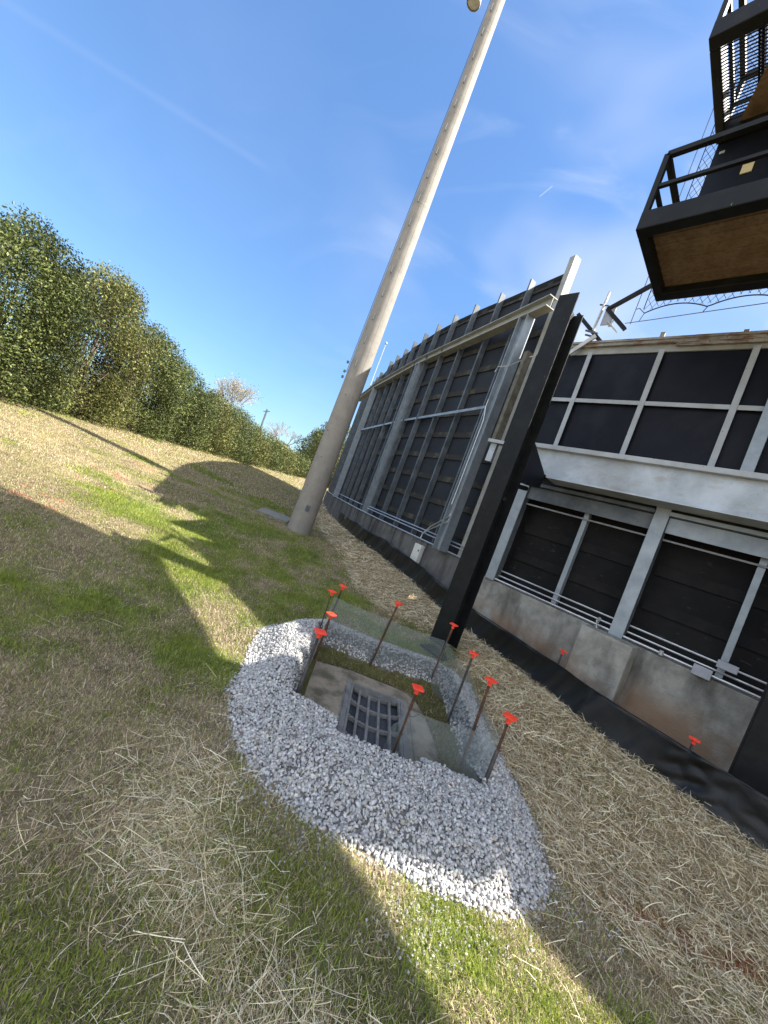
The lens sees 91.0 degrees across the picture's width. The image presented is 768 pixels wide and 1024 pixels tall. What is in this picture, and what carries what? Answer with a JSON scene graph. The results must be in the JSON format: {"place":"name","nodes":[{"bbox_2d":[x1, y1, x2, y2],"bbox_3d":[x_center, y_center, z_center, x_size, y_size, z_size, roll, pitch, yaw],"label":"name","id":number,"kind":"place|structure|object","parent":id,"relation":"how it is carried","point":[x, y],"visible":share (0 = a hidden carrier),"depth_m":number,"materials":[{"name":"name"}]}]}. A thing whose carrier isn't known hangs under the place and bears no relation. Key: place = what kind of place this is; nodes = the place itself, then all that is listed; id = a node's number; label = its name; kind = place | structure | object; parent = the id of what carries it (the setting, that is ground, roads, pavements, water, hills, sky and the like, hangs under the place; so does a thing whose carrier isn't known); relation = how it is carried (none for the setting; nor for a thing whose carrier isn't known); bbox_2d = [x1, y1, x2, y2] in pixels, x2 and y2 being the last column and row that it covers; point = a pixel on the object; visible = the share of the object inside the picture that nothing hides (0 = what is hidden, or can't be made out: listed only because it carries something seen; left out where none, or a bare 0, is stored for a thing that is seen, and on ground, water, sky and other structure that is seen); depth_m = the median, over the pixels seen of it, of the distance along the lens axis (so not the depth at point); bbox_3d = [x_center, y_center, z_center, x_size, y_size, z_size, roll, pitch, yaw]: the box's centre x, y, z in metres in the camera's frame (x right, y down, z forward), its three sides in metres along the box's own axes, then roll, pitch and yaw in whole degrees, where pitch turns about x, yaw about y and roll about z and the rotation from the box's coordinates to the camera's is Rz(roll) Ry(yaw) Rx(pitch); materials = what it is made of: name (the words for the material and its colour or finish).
{"place":"outdoors","nodes":[
{"label":"outdoors","id":0,"kind":"place"},
{"bbox_2d":[0,367,767,1023],"bbox_3d":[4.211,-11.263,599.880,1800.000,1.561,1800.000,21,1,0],"label":"ground","id":1,"kind":"structure","parent":0,"point":[384,673],"depth_m":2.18,"materials":[{"name":"green plant"}]},
{"bbox_2d":[0,209,25,360],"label":"hedge shrub","id":2,"kind":"object","parent":1,"relation":"on","point":[4,240],"visible":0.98,"depth_m":8.09,"materials":[{"name":"green plant"}]},
{"bbox_2d":[0,201,105,416],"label":"hedge shrub","id":3,"kind":"object","parent":1,"relation":"on","point":[43,271],"visible":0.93,"depth_m":9.48,"materials":[{"name":"green plant"}]},
{"bbox_2d":[1,260,170,430],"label":"hedge shrub","id":4,"kind":"object","parent":1,"relation":"on","point":[124,294],"visible":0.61,"depth_m":12.08,"materials":[{"name":"green plant"}]},
{"bbox_2d":[74,320,195,445],"bbox_3d":[-9.582,-5.363,15.050,3.940,4.560,4.175,21,1,0],"label":"hedge shrub","id":5,"kind":"object","parent":1,"relation":"on","point":[175,369],"visible":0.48,"depth_m":14.89,"materials":[{"name":"green plant"}]},
{"bbox_2d":[132,363,222,450],"bbox_3d":[-9.756,-5.218,17.909,3.977,4.010,4.001,22,2,41],"label":"hedge shrub","id":6,"kind":"object","parent":1,"relation":"on","point":[199,412],"visible":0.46,"depth_m":17.70,"materials":[{"name":"green plant"}]},
{"bbox_2d":[169,386,244,459],"bbox_3d":[-9.695,-5.083,20.821,4.261,3.641,4.072,21,1,0],"label":"hedge shrub","id":7,"kind":"object","parent":1,"relation":"on","point":[221,433],"visible":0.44,"depth_m":20.59,"materials":[{"name":"green plant"}]},
{"bbox_2d":[199,402,263,466],"bbox_3d":[-9.862,-5.224,24.045,4.351,3.581,4.316,21,1,0],"label":"hedge shrub","id":8,"kind":"object","parent":1,"relation":"on","point":[242,448],"visible":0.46,"depth_m":23.74,"materials":[{"name":"green plant"}]},
{"bbox_2d":[214,373,262,408],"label":"flowering tree","id":9,"kind":"object","parent":1,"relation":"on","point":[233,389],"visible":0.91,"depth_m":61.56,"materials":[{"name":"pink plant"}]},
{"bbox_2d":[229,422,274,469],"bbox_3d":[-9.889,-5.089,27.484,4.324,3.125,4.216,21,1,31],"label":"hedge shrub","id":10,"kind":"object","parent":1,"relation":"on","point":[262,453],"visible":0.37,"depth_m":27.17,"materials":[{"name":"green plant"}]},
{"bbox_2d":[259,409,269,431],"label":"utility pole","id":11,"kind":"object","parent":1,"relation":"on","point":[266,411],"visible":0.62,"depth_m":59.77,"materials":[{"name":"metal"}]},
{"bbox_2d":[249,433,290,472],"bbox_3d":[-10.000,-5.215,31.434,4.464,3.087,4.614,20,1,-26],"label":"hedge shrub","id":12,"kind":"object","parent":1,"relation":"on","point":[274,465],"visible":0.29,"depth_m":31.35,"materials":[{"name":"green plant"}]},
{"bbox_2d":[256,508,289,523],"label":"concrete slab","id":13,"kind":"structure","parent":1,"relation":"on","point":[276,515],"depth_m":10.61,"materials":[{"name":"grey concrete"}]},
{"bbox_2d":[270,437,299,476],"bbox_3d":[-10.017,-5.377,35.929,4.632,3.151,4.959,21,1,0],"label":"hedge shrub","id":14,"kind":"object","parent":1,"relation":"on","point":[290,467],"visible":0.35,"depth_m":35.56,"materials":[{"name":"green plant"}]},
{"bbox_2d":[265,421,304,445],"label":"bare tree","id":15,"kind":"object","parent":1,"relation":"on","point":[276,433],"visible":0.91,"depth_m":59.70,"materials":[{"name":"grey plant"}]},
{"bbox_2d":[286,449,310,478],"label":"hedge shrub","id":16,"kind":"object","parent":1,"relation":"on","point":[303,468],"visible":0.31,"depth_m":40.23,"materials":[{"name":"green plant"}]},
{"bbox_2d":[292,426,322,462],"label":"evergreen tree","id":17,"kind":"object","parent":1,"relation":"on","point":[306,449],"visible":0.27,"depth_m":56.74,"materials":[{"name":"green plant"}]},
{"bbox_2d":[296,628,326,693],"bbox_3d":[-0.572,1.158,2.789,0.090,0.608,0.090,20,1,-20],"label":"rebar stake","id":18,"kind":"object","parent":1,"relation":"on","point":[320,632],"visible":0.8,"depth_m":2.78,"materials":[{"name":"brown metal"}]},
{"bbox_2d":[319,590,336,628],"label":"rebar stake","id":19,"kind":"object","parent":1,"relation":"on","point":[332,592],"visible":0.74,"depth_m":3.99,"materials":[{"name":"red plastic"}]},
{"bbox_2d":[307,421,350,467],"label":"evergreen tree","id":20,"kind":"object","parent":1,"relation":"on","point":[316,445],"visible":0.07,"depth_m":51.11,"materials":[{"name":"green plant"}]},
{"bbox_2d":[327,454,340,487],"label":"evergreen tree","id":21,"kind":"object","parent":1,"relation":"on","point":[334,471],"visible":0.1,"depth_m":44.95,"materials":[{"name":"green plant"}]},
{"bbox_2d":[333,584,346,611],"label":"rebar stake","id":22,"kind":"object","parent":1,"relation":"on","point":[342,589],"visible":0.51,"depth_m":4.06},
{"bbox_2d":[304,661,437,764],"bbox_3d":[-0.217,1.721,3.123,1.280,0.187,1.270,21,1,0],"label":"storm drain","id":23,"kind":"object","parent":1,"relation":"on","point":[369,710],"visible":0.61,"depth_m":3.24,"materials":[{"name":"concrete"}]},
{"bbox_2d":[313,612,336,660],"bbox_3d":[-0.600,1.234,3.651,0.086,0.548,0.086,19,2,-45],"label":"rebar stake","id":24,"kind":"object","parent":23,"relation":"on","point":[330,614],"visible":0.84,"depth_m":3.64,"materials":[{"name":"brown metal"}]},
{"bbox_2d":[292,596,512,781],"bbox_3d":[0.084,1.449,3.320,1.592,0.560,1.532,21,1,0],"label":"wire screen","id":25,"kind":"object","parent":23,"relation":"on","point":[430,722],"visible":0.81,"depth_m":3.28,"materials":[{"name":"grey metal"}]},
{"bbox_2d":[392,683,424,752],"bbox_3d":[0.145,1.555,2.752,0.086,0.608,0.086,20,1,-6],"label":"rebar stake","id":26,"kind":"object","parent":23,"relation":"on","point":[417,688],"visible":0.86,"depth_m":2.74,"materials":[{"name":"brown metal"}]},
{"bbox_2d":[369,342,387,386],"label":"flagpole","id":27,"kind":"object","parent":1,"relation":"on","point":[378,362],"visible":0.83,"depth_m":44.62,"materials":[{"name":"white metal"}]},
{"bbox_2d":[0,481,767,1023],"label":"loose straw","id":28,"kind":"object","parent":1,"relation":"on","point":[192,879],"visible":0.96,"depth_m":1.46,"materials":[{"name":"beige plant"}]},
{"bbox_2d":[369,601,402,666],"bbox_3d":[0.007,1.315,3.952,0.101,0.810,0.082,21,1,28],"label":"rebar stake","id":29,"kind":"object","parent":1,"relation":"on","point":[388,625],"visible":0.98,"depth_m":3.94,"materials":[{"name":"brown metal"}]},
{"bbox_2d":[323,490,459,588],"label":"concrete wall","id":30,"kind":"structure","parent":1,"relation":"on","point":[438,565],"depth_m":9.27,"materials":[{"name":"grey concrete"}]},
{"bbox_2d":[410,543,424,563],"bbox_3d":[0.740,0.921,8.486,0.112,0.400,0.280,20,1,-28],"label":"electrical box","id":31,"kind":"object","parent":30,"relation":"attached to","point":[417,553],"visible":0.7,"depth_m":8.39,"materials":[{"name":"white plastic"}]},
{"bbox_2d":[328,255,580,557],"bbox_3d":[-0.171,-3.293,15.417,1.307,6.370,20.064,20,1,-18],"label":"scoreboard","id":32,"kind":"object","parent":30,"relation":"on","point":[430,427],"visible":0.96,"depth_m":9.62,"materials":[{"name":"metal"}]},
{"bbox_2d":[287,0,504,535],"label":"light pole","id":33,"kind":"object","parent":1,"relation":"on","point":[310,498],"visible":0.95,"depth_m":9.64,"materials":[{"name":"concrete"}]},
{"bbox_2d":[431,622,457,678],"bbox_3d":[0.622,1.563,4.068,0.082,0.769,0.082,21,2,34],"label":"rebar stake","id":34,"kind":"object","parent":1,"relation":"on","point":[451,630],"visible":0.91,"depth_m":4.06,"materials":[{"name":"brown metal"}]},
{"bbox_2d":[446,650,478,721],"bbox_3d":[0.679,1.611,3.399,0.082,0.748,0.082,21,1,24],"label":"rebar stake","id":35,"kind":"object","parent":1,"relation":"on","point":[473,654],"visible":0.94,"depth_m":3.39,"materials":[{"name":"brown metal"}]},
{"bbox_2d":[458,676,497,769],"bbox_3d":[0.666,1.588,2.808,0.082,0.749,0.082,19,2,-39],"label":"rebar stake","id":36,"kind":"object","parent":1,"relation":"on","point":[491,680],"visible":0.88,"depth_m":2.80,"materials":[{"name":"brown metal"}]},
{"bbox_2d":[484,711,517,780],"bbox_3d":[0.765,1.665,2.589,0.092,0.583,0.092,21,2,38],"label":"rebar stake","id":37,"kind":"object","parent":1,"relation":"on","point":[510,717],"visible":0.81,"depth_m":2.58,"materials":[{"name":"brown metal"}]},
{"bbox_2d":[420,292,583,660],"bbox_3d":[1.766,-0.364,5.079,0.976,4.846,0.380,19,2,-44],"label":"black post","id":38,"kind":"object","parent":1,"relation":"on","point":[518,462],"visible":0.91,"depth_m":4.84,"materials":[{"name":"metal"}]},
{"bbox_2d":[316,501,767,1023],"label":"straw mulch","id":39,"kind":"object","parent":1,"relation":"on","point":[668,955],"visible":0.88,"depth_m":2.62,"materials":[{"name":"beige plant"}]},
{"bbox_2d":[337,512,767,853],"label":"silt fence","id":40,"kind":"object","parent":1,"relation":"on","point":[731,799],"visible":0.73,"depth_m":3.56,"materials":[{"name":"black fabric"}]},
{"bbox_2d":[558,649,566,663],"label":"rebar stake","id":41,"kind":"object","parent":1,"relation":"on","point":[562,653],"visible":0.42,"depth_m":4.56,"materials":[{"name":"red plastic"}]},
{"bbox_2d":[472,576,759,771],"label":"concrete wall","id":42,"kind":"structure","parent":1,"relation":"on","point":[680,703],"depth_m":4.29,"materials":[{"name":"grey concrete"}]},
{"bbox_2d":[485,329,767,698],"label":"panelled building","id":43,"kind":"structure","parent":42,"relation":"on","point":[639,516],"depth_m":4.67,"materials":[{"name":"metal"}]},
{"bbox_2d":[569,283,651,355],"bbox_3d":[3.291,-2.804,5.589,0.142,1.154,1.031,19,2,-45],"label":"net bracket","id":44,"kind":"object","parent":43,"relation":"attached to","point":[609,315],"visible":0.95,"depth_m":5.63,"materials":[{"name":"grey metal"}]},
{"bbox_2d":[689,735,700,749],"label":"rebar stake","id":45,"kind":"object","parent":1,"relation":"on","point":[694,740],"visible":0.38,"depth_m":3.25,"materials":[{"name":"red plastic"}]},
{"bbox_2d":[636,0,767,301],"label":"steel tower","id":46,"kind":"structure","parent":1,"relation":"on","point":[711,238],"depth_m":3.83,"materials":[{"name":"black metal"}]},
{"bbox_2d":[625,27,767,323],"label":"safety net","id":47,"kind":"object","parent":46,"relation":"hanging from","point":[706,306],"visible":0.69,"depth_m":5.56,"materials":[{"name":"metal"}]},
{"bbox_2d":[728,682,767,796],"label":"black post","id":48,"kind":"object","parent":1,"relation":"on","point":[749,766],"visible":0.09,"depth_m":3.25,"materials":[{"name":"metal"}]},
{"bbox_2d":[0,0,767,465],"label":"sky","id":49,"kind":"structure","parent":0,"point":[257,167],"materials":[{"name":"blue"}]},
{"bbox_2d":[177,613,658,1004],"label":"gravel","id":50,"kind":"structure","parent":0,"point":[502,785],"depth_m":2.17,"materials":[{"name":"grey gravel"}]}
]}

